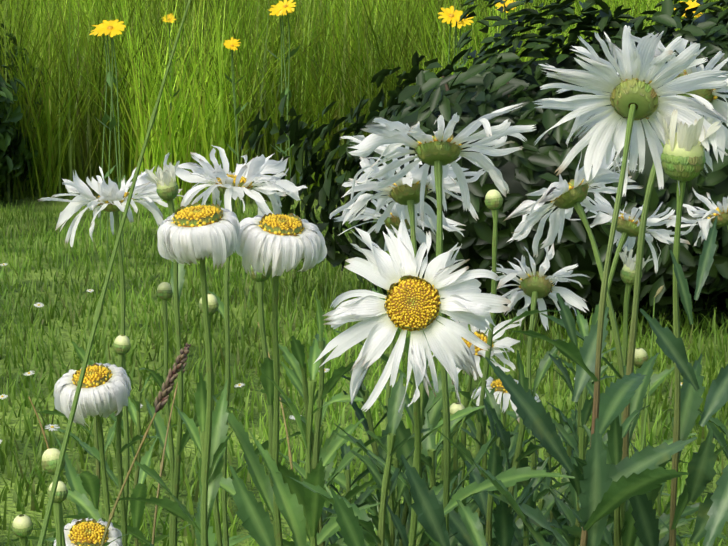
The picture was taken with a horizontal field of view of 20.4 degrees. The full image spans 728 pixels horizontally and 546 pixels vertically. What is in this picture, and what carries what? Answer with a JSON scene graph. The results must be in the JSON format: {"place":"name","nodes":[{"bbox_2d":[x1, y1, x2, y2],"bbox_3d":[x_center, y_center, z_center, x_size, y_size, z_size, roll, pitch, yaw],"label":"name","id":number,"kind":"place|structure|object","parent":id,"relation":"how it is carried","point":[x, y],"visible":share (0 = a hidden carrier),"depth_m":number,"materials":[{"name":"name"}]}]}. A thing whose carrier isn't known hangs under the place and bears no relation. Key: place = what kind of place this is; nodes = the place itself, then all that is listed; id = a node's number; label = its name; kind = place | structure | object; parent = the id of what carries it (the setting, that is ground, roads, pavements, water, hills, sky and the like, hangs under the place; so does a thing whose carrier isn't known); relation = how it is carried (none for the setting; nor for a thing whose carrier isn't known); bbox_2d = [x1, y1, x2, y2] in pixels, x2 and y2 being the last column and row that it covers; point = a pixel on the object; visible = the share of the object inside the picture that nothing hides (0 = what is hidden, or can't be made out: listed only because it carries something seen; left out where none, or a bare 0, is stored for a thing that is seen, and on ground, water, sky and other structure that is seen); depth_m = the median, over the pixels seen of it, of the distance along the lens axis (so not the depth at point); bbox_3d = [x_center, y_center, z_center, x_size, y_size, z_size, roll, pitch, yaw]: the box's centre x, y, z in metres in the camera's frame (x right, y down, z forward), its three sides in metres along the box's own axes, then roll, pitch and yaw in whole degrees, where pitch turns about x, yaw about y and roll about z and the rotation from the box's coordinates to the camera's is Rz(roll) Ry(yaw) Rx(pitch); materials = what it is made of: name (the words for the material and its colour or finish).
{"place":"outdoors","nodes":[
{"label":"outdoors","id":0,"kind":"place"},
{"bbox_2d":[0,0,727,206],"bbox_3d":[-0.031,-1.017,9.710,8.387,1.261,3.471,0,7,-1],"label":"tall meadow grass","id":1,"kind":"structure","parent":0,"point":[66,134],"depth_m":9.15,"materials":[{"name":"green plant"}]},
{"bbox_2d":[0,153,727,545],"bbox_3d":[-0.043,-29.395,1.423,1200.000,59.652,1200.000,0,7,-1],"label":"lawn","id":2,"kind":"structure","parent":0,"point":[240,529],"depth_m":4.68,"materials":[{"name":"green plant"}]},
{"bbox_2d":[0,23,43,193],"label":"shrub","id":3,"kind":"object","parent":2,"relation":"on","point":[10,140],"visible":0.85,"depth_m":8.87,"materials":[{"name":"green plant"}]},
{"bbox_2d":[12,514,32,545],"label":"bud","id":4,"kind":"object","parent":2,"relation":"on","point":[22,527],"visible":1,"depth_m":1.19,"materials":[{"name":"green plant"}]},
{"bbox_2d":[28,397,48,448],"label":"dry grass","id":5,"kind":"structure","parent":2,"relation":"on","point":[44,435],"depth_m":1.29,"materials":[{"name":"brown plant"}]},
{"bbox_2d":[47,481,67,545],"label":"bud","id":6,"kind":"object","parent":2,"relation":"on","point":[61,494],"visible":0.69,"depth_m":1.03,"materials":[{"name":"green plant"}]},
{"bbox_2d":[3,335,159,545],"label":"bud","id":7,"kind":"object","parent":2,"relation":"on","point":[121,345],"visible":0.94,"depth_m":1.35,"materials":[{"name":"green plant"}]},
{"bbox_2d":[53,517,122,545],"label":"daisy","id":8,"kind":"object","parent":2,"relation":"on","point":[85,532],"visible":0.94,"depth_m":1.24,"materials":[{"name":"white plant"}]},
{"bbox_2d":[41,448,135,545],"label":"bud","id":9,"kind":"object","parent":2,"relation":"on","point":[50,458],"visible":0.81,"depth_m":1.09,"materials":[{"name":"green plant"}]},
{"bbox_2d":[54,363,130,521],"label":"daisy","id":10,"kind":"object","parent":2,"relation":"on","point":[105,389],"visible":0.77,"depth_m":1.31,"materials":[{"name":"white plant"}]},
{"bbox_2d":[38,0,190,545],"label":"grass stalk","id":11,"kind":"object","parent":2,"relation":"on","point":[99,309],"depth_m":0.95,"materials":[{"name":"green plant"}]},
{"bbox_2d":[37,341,213,545],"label":"leafy plant","id":12,"kind":"object","parent":2,"relation":"on","point":[89,483],"visible":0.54,"depth_m":1.73,"materials":[{"name":"green plant"}]},
{"bbox_2d":[33,365,243,545],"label":"leafy plant","id":13,"kind":"object","parent":2,"relation":"on","point":[140,489],"visible":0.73,"depth_m":1.85,"materials":[{"name":"green plant"}]},
{"bbox_2d":[100,349,187,545],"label":"seed grass stalk","id":14,"kind":"object","parent":2,"relation":"on","point":[167,387],"depth_m":1.01,"materials":[{"name":"brown plant"}]},
{"bbox_2d":[38,153,250,545],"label":"flower","id":15,"kind":"object","parent":2,"relation":"on","point":[111,198],"visible":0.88,"depth_m":1.51,"materials":[{"name":"white plant"}]},
{"bbox_2d":[63,161,229,545],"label":"bud","id":16,"kind":"object","parent":2,"relation":"on","point":[164,181],"visible":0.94,"depth_m":1.42,"materials":[{"name":"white plant"}]},
{"bbox_2d":[139,282,174,545],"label":"bud","id":17,"kind":"object","parent":2,"relation":"on","point":[164,292],"visible":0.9,"depth_m":1.60,"materials":[{"name":"green plant"}]},
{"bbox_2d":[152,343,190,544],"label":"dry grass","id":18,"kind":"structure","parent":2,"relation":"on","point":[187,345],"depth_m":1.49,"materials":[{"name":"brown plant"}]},
{"bbox_2d":[113,293,240,545],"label":"bud","id":19,"kind":"object","parent":2,"relation":"on","point":[171,507],"visible":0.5,"depth_m":1.35,"materials":[{"name":"green plant"}]},
{"bbox_2d":[132,372,232,545],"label":"leafy plant","id":20,"kind":"object","parent":2,"relation":"on","point":[200,394],"visible":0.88,"depth_m":1.20,"materials":[{"name":"green plant"}]},
{"bbox_2d":[157,202,239,545],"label":"daisy","id":21,"kind":"object","parent":2,"relation":"on","point":[190,233],"visible":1,"depth_m":1.15,"materials":[{"name":"white plant"}]},
{"bbox_2d":[196,258,275,542],"bbox_3d":[-0.057,0.310,1.317,0.190,0.671,0.105,-4,8,-28],"label":"bud","id":22,"kind":"object","parent":2,"relation":"on","point":[266,366],"visible":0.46,"depth_m":1.26,"materials":[{"name":"green plant"}]},
{"bbox_2d":[163,145,324,545],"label":"flower","id":23,"kind":"object","parent":2,"relation":"on","point":[231,187],"visible":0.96,"depth_m":1.51,"materials":[{"name":"white plant"}]},
{"bbox_2d":[257,322,292,469],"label":"dry grass","id":24,"kind":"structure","parent":2,"relation":"on","point":[289,453],"depth_m":1.34,"materials":[{"name":"green plant"}]},
{"bbox_2d":[206,213,379,545],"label":"daisy","id":25,"kind":"object","parent":2,"relation":"on","point":[289,242],"visible":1,"depth_m":1.19,"materials":[{"name":"white plant"}]},
{"bbox_2d":[249,339,363,545],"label":"leafy plant","id":26,"kind":"object","parent":2,"relation":"on","point":[290,507],"visible":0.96,"depth_m":1.17,"materials":[{"name":"green plant"}]},
{"bbox_2d":[282,463,340,544],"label":"leafy plant","id":27,"kind":"object","parent":2,"relation":"on","point":[326,504],"visible":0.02,"depth_m":1.67,"materials":[{"name":"green plant"}]},
{"bbox_2d":[279,336,346,545],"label":"leafy plant","id":28,"kind":"object","parent":2,"relation":"on","point":[295,359],"visible":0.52,"depth_m":1.31,"materials":[{"name":"green plant"}]},
{"bbox_2d":[251,288,385,540],"bbox_3d":[-0.051,0.328,1.302,0.213,0.641,0.166,-1,7,-10],"label":"leafy plant","id":29,"kind":"object","parent":2,"relation":"on","point":[294,486],"visible":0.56,"depth_m":1.28,"materials":[{"name":"green plant"}]},
{"bbox_2d":[279,362,374,545],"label":"leafy plant","id":30,"kind":"object","parent":2,"relation":"on","point":[355,490],"visible":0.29,"depth_m":1.41,"materials":[{"name":"green plant"}]},
{"bbox_2d":[323,488,343,545],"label":"leafy plant","id":31,"kind":"object","parent":2,"relation":"on","point":[327,540],"visible":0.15,"depth_m":1.47,"materials":[{"name":"green plant"}]},
{"bbox_2d":[0,263,681,456],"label":"lawn daisies","id":32,"kind":"object","parent":2,"relation":"on","point":[37,305],"visible":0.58,"depth_m":4.09,"materials":[{"name":"white plant"}]},
{"bbox_2d":[322,444,375,543],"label":"leafy plant","id":33,"kind":"object","parent":2,"relation":"on","point":[362,497],"visible":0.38,"depth_m":1.45,"materials":[{"name":"green plant"}]},
{"bbox_2d":[329,495,376,539],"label":"leafy plant","id":34,"kind":"object","parent":2,"relation":"on","point":[355,499],"visible":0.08,"depth_m":1.59,"materials":[{"name":"green plant"}]},
{"bbox_2d":[360,492,378,535],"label":"leafy plant","id":35,"kind":"object","parent":2,"relation":"on","point":[373,508],"visible":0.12,"depth_m":1.52,"materials":[{"name":"green plant"}]},
{"bbox_2d":[327,450,412,545],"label":"leafy plant","id":36,"kind":"object","parent":2,"relation":"on","point":[391,533],"visible":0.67,"depth_m":1.27,"materials":[{"name":"green plant"}]},
{"bbox_2d":[299,377,464,513],"bbox_3d":[0.031,0.342,1.721,0.173,0.510,0.157,0,7,-1],"label":"leafy plant","id":37,"kind":"object","parent":2,"relation":"on","point":[340,479],"visible":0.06,"depth_m":1.72,"materials":[{"name":"green plant"}]},
{"bbox_2d":[358,426,409,545],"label":"leafy plant","id":38,"kind":"object","parent":2,"relation":"on","point":[395,461],"visible":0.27,"depth_m":1.29,"materials":[{"name":"green plant"}]},
{"bbox_2d":[336,465,439,545],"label":"leafy plant","id":39,"kind":"object","parent":2,"relation":"on","point":[404,516],"visible":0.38,"depth_m":1.33,"materials":[{"name":"green plant"}]},
{"bbox_2d":[326,373,456,545],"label":"leafy plant","id":40,"kind":"object","parent":2,"relation":"on","point":[394,416],"visible":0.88,"depth_m":1.09,"materials":[{"name":"green plant"}]},
{"bbox_2d":[89,0,701,265],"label":"yellow meadow flowers","id":41,"kind":"object","parent":2,"relation":"on","point":[111,28],"visible":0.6,"depth_m":7.18,"materials":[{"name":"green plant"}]},
{"bbox_2d":[333,199,469,450],"bbox_3d":[0.016,0.268,1.658,0.136,0.672,0.158,0,7,-1],"label":"flower","id":42,"kind":"object","parent":2,"relation":"on","point":[393,219],"visible":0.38,"depth_m":1.59,"materials":[{"name":"white plant"}]},
{"bbox_2d":[324,337,484,545],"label":"leafy plant","id":43,"kind":"object","parent":2,"relation":"on","point":[454,416],"visible":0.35,"depth_m":1.17,"materials":[{"name":"green plant"}]},
{"bbox_2d":[325,146,484,503],"bbox_3d":[0.004,0.273,1.365,0.218,0.733,0.205,5,8,33],"label":"flower","id":44,"kind":"object","parent":2,"relation":"on","point":[403,193],"visible":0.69,"depth_m":1.31,"materials":[{"name":"white plant"}]},
{"bbox_2d":[323,370,492,544],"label":"leafy plant","id":45,"kind":"object","parent":2,"relation":"on","point":[366,422],"visible":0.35,"depth_m":1.31,"materials":[{"name":"green plant"}]},
{"bbox_2d":[356,409,473,512],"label":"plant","id":46,"kind":"object","parent":2,"relation":"on","point":[442,467],"visible":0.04,"depth_m":1.60,"materials":[{"name":"green plant"}]},
{"bbox_2d":[379,458,457,545],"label":"leafy plant","id":47,"kind":"object","parent":2,"relation":"on","point":[423,539],"visible":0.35,"depth_m":1.16,"materials":[{"name":"green plant"}]},
{"bbox_2d":[277,212,574,545],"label":"flower","id":48,"kind":"object","parent":2,"relation":"on","point":[414,303],"visible":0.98,"depth_m":0.99,"materials":[{"name":"white plant"}]},
{"bbox_2d":[385,329,484,541],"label":"leafy plant","id":49,"kind":"object","parent":2,"relation":"on","point":[402,433],"visible":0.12,"depth_m":1.27,"materials":[{"name":"green plant"}]},
{"bbox_2d":[394,406,477,545],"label":"leafy plant","id":50,"kind":"object","parent":2,"relation":"on","point":[429,453],"visible":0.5,"depth_m":1.25,"materials":[{"name":"green plant"}]},
{"bbox_2d":[379,386,504,545],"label":"leafy plant","id":51,"kind":"object","parent":2,"relation":"on","point":[406,495],"visible":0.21,"depth_m":1.32,"materials":[{"name":"green plant"}]},
{"bbox_2d":[340,103,546,534],"bbox_3d":[0.013,0.285,1.144,0.216,0.763,0.202,0,7,-1],"label":"flower","id":52,"kind":"object","parent":2,"relation":"on","point":[439,152],"visible":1,"depth_m":1.10,"materials":[{"name":"white plant"}]},
{"bbox_2d":[449,402,466,512],"bbox_3d":[0.026,0.361,1.339,0.122,0.564,0.189,5,9,35],"label":"bud","id":53,"kind":"object","parent":2,"relation":"on","point":[455,407],"visible":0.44,"depth_m":1.30,"materials":[{"name":"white plant"}]},
{"bbox_2d":[457,471,461,490],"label":"leafy plant","id":54,"kind":"object","parent":2,"relation":"on","point":[459,476],"visible":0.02,"depth_m":1.40,"materials":[{"name":"green plant"}]},
{"bbox_2d":[451,377,483,460],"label":"green grass","id":55,"kind":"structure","parent":2,"relation":"on","point":[456,439],"depth_m":1.26,"materials":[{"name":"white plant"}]},
{"bbox_2d":[371,387,570,538],"bbox_3d":[0.084,0.352,1.514,0.154,0.541,0.185,-1,7,-11],"label":"leafy plant","id":56,"kind":"object","parent":2,"relation":"on","point":[482,418],"visible":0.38,"depth_m":1.47,"materials":[{"name":"green plant"}]},
{"bbox_2d":[428,312,520,545],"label":"flower","id":57,"kind":"object","parent":2,"relation":"on","point":[478,353],"visible":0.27,"depth_m":1.50,"materials":[{"name":"white plant"}]},
{"bbox_2d":[229,215,727,545],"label":"leaves","id":58,"kind":"object","parent":2,"relation":"on","point":[600,475],"visible":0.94,"depth_m":0.98,"materials":[{"name":"green plant"}]},
{"bbox_2d":[424,500,536,545],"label":"plant","id":59,"kind":"object","parent":2,"relation":"on","point":[469,518],"visible":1,"depth_m":1.00,"materials":[{"name":"green plant"}]},
{"bbox_2d":[241,0,727,328],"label":"shrub","id":60,"kind":"object","parent":2,"relation":"on","point":[508,78],"visible":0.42,"depth_m":5.32,"materials":[{"name":"green plant"}]},
{"bbox_2d":[428,189,558,512],"bbox_3d":[0.057,0.279,1.507,0.214,0.687,0.125,6,9,39],"label":"bud","id":61,"kind":"object","parent":2,"relation":"on","point":[493,201],"visible":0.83,"depth_m":1.46,"materials":[{"name":"green plant"}]},
{"bbox_2d":[464,403,534,545],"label":"leafy plant","id":62,"kind":"object","parent":2,"relation":"on","point":[496,463],"visible":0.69,"depth_m":1.17,"materials":[{"name":"green plant"}]},
{"bbox_2d":[438,350,566,545],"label":"leafy plant","id":63,"kind":"object","parent":2,"relation":"on","point":[504,518],"visible":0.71,"depth_m":1.09,"materials":[{"name":"green plant"}]},
{"bbox_2d":[465,377,539,495],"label":"flower","id":64,"kind":"object","parent":2,"relation":"on","point":[500,391],"visible":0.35,"depth_m":1.69,"materials":[{"name":"white plant"}]},
{"bbox_2d":[463,487,546,545],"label":"leafy plant","id":65,"kind":"object","parent":2,"relation":"on","point":[519,523],"visible":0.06,"depth_m":1.28,"materials":[{"name":"green plant"}]},
{"bbox_2d":[459,512,555,545],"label":"leafy plant","id":66,"kind":"object","parent":2,"relation":"on","point":[548,518],"visible":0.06,"depth_m":1.50,"materials":[{"name":"green plant"}]},
{"bbox_2d":[462,387,569,539],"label":"leafy plant","id":67,"kind":"object","parent":2,"relation":"on","point":[549,502],"visible":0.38,"depth_m":1.41,"materials":[{"name":"green plant"}]},
{"bbox_2d":[498,455,569,522],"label":"leafy plant","id":68,"kind":"object","parent":2,"relation":"on","point":[543,493],"visible":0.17,"depth_m":1.33,"materials":[{"name":"green plant"}]},
{"bbox_2d":[494,420,575,545],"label":"leafy plant","id":69,"kind":"object","parent":2,"relation":"on","point":[548,464],"visible":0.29,"depth_m":1.46,"materials":[{"name":"green plant"}]},
{"bbox_2d":[482,243,588,537],"bbox_3d":[0.127,0.301,1.496,0.144,0.647,0.195,-6,9,-42],"label":"flower","id":70,"kind":"object","parent":2,"relation":"on","point":[535,286],"visible":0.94,"depth_m":1.49,"materials":[{"name":"white plant"}]},
{"bbox_2d":[492,457,579,545],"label":"leafy plant","id":71,"kind":"object","parent":2,"relation":"on","point":[530,502],"visible":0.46,"depth_m":1.20,"materials":[{"name":"green plant"}]},
{"bbox_2d":[468,369,614,544],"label":"leafy plant","id":72,"kind":"object","parent":2,"relation":"on","point":[578,404],"visible":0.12,"depth_m":1.57,"materials":[{"name":"green plant"}]},
{"bbox_2d":[520,469,567,545],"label":"leafy plant","id":73,"kind":"object","parent":2,"relation":"on","point":[540,503],"visible":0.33,"depth_m":1.42,"materials":[{"name":"green plant"}]},
{"bbox_2d":[485,397,607,545],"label":"leafy plant","id":74,"kind":"object","parent":2,"relation":"on","point":[577,474],"visible":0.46,"depth_m":1.20,"materials":[{"name":"green plant"}]},
{"bbox_2d":[537,456,572,525],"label":"leafy plant","id":75,"kind":"object","parent":2,"relation":"on","point":[556,514],"visible":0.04,"depth_m":1.45,"materials":[{"name":"green plant"}]},
{"bbox_2d":[528,415,589,535],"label":"leafy plant","id":76,"kind":"object","parent":2,"relation":"on","point":[569,449],"visible":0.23,"depth_m":1.57,"materials":[{"name":"green plant"}]},
{"bbox_2d":[536,409,591,498],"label":"leafy plant","id":77,"kind":"object","parent":2,"relation":"on","point":[575,424],"visible":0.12,"depth_m":1.59,"materials":[{"name":"green plant"}]},
{"bbox_2d":[547,519,581,545],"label":"leafy plant","id":78,"kind":"object","parent":2,"relation":"on","point":[571,540],"visible":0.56,"depth_m":1.04,"materials":[{"name":"green plant"}]},
{"bbox_2d":[437,25,727,545],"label":"tall flower","id":79,"kind":"object","parent":2,"relation":"on","point":[632,97],"visible":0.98,"depth_m":0.99,"materials":[{"name":"white plant"}]},
{"bbox_2d":[551,454,613,531],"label":"leafy plant","id":80,"kind":"object","parent":2,"relation":"on","point":[610,524],"visible":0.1,"depth_m":1.16,"materials":[{"name":"green plant"}]},
{"bbox_2d":[501,309,669,535],"bbox_3d":[0.184,0.315,1.735,0.154,0.560,0.258,0,7,-1],"label":"leafy plant","id":81,"kind":"object","parent":2,"relation":"on","point":[581,321],"visible":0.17,"depth_m":1.73,"materials":[{"name":"green plant"}]},
{"bbox_2d":[445,0,727,87],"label":"shrub","id":82,"kind":"object","parent":2,"relation":"on","point":[713,26],"depth_m":5.65,"materials":[{"name":"green plant"}]},
{"bbox_2d":[493,193,689,545],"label":"flower","id":83,"kind":"object","parent":2,"relation":"on","point":[628,225],"visible":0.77,"depth_m":1.44,"materials":[{"name":"white plant"}]},
{"bbox_2d":[530,446,668,545],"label":"leafy plant","id":84,"kind":"object","parent":2,"relation":"on","point":[663,541],"visible":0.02,"depth_m":1.24,"materials":[{"name":"green plant"}]},
{"bbox_2d":[574,457,636,545],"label":"plant","id":85,"kind":"object","parent":2,"relation":"on","point":[628,536],"visible":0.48,"depth_m":1.07,"materials":[{"name":"green plant"}]},
{"bbox_2d":[563,382,649,545],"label":"leafy plant","id":86,"kind":"object","parent":2,"relation":"on","point":[616,432],"visible":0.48,"depth_m":1.07,"materials":[{"name":"green plant"}]},
{"bbox_2d":[542,417,687,539],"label":"leafy plant","id":87,"kind":"object","parent":2,"relation":"on","point":[570,440],"visible":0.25,"depth_m":1.22,"materials":[{"name":"green plant"}]},
{"bbox_2d":[504,145,727,545],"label":"flower","id":88,"kind":"object","parent":2,"relation":"on","point":[564,197],"visible":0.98,"depth_m":1.29,"materials":[{"name":"white plant"}]},
{"bbox_2d":[518,33,727,545],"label":"tall flower","id":89,"kind":"object","parent":2,"relation":"on","point":[638,396],"visible":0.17,"depth_m":1.11,"materials":[{"name":"white plant"}]},
{"bbox_2d":[519,109,727,545],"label":"bud","id":90,"kind":"object","parent":2,"relation":"on","point":[683,159],"visible":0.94,"depth_m":1.01,"materials":[{"name":"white plant"}]},
{"bbox_2d":[608,246,673,518],"bbox_3d":[0.196,0.312,1.354,0.225,0.658,0.136,3,8,25],"label":"bud","id":91,"kind":"object","parent":2,"relation":"on","point":[627,274],"visible":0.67,"depth_m":1.35,"materials":[{"name":"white plant"}]},
{"bbox_2d":[640,286,663,450],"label":"green grass","id":92,"kind":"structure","parent":2,"relation":"on","point":[659,290],"depth_m":1.31,"materials":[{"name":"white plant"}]},
{"bbox_2d":[607,441,699,526],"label":"leafy plant","id":93,"kind":"object","parent":2,"relation":"on","point":[688,510],"visible":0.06,"depth_m":1.42,"materials":[{"name":"green plant"}]},
{"bbox_2d":[611,348,696,545],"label":"bud","id":94,"kind":"object","parent":2,"relation":"on","point":[641,356],"visible":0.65,"depth_m":1.50,"materials":[{"name":"green plant"}]},
{"bbox_2d":[613,518,695,545],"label":"leafy plant","id":95,"kind":"object","parent":2,"relation":"on","point":[681,520],"visible":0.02,"depth_m":1.60,"materials":[{"name":"green plant"}]},
{"bbox_2d":[646,439,681,540],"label":"leafy plant","id":96,"kind":"object","parent":2,"relation":"on","point":[658,498],"visible":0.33,"depth_m":1.66,"materials":[{"name":"green plant"}]},
{"bbox_2d":[656,413,727,545],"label":"plant","id":97,"kind":"object","parent":2,"relation":"on","point":[718,435],"visible":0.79,"depth_m":1.02,"materials":[{"name":"green plant"}]},
{"bbox_2d":[666,188,727,436],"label":"flower","id":98,"kind":"object","parent":2,"relation":"on","point":[720,211],"visible":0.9,"depth_m":1.39,"materials":[{"name":"white plant"}]}
]}

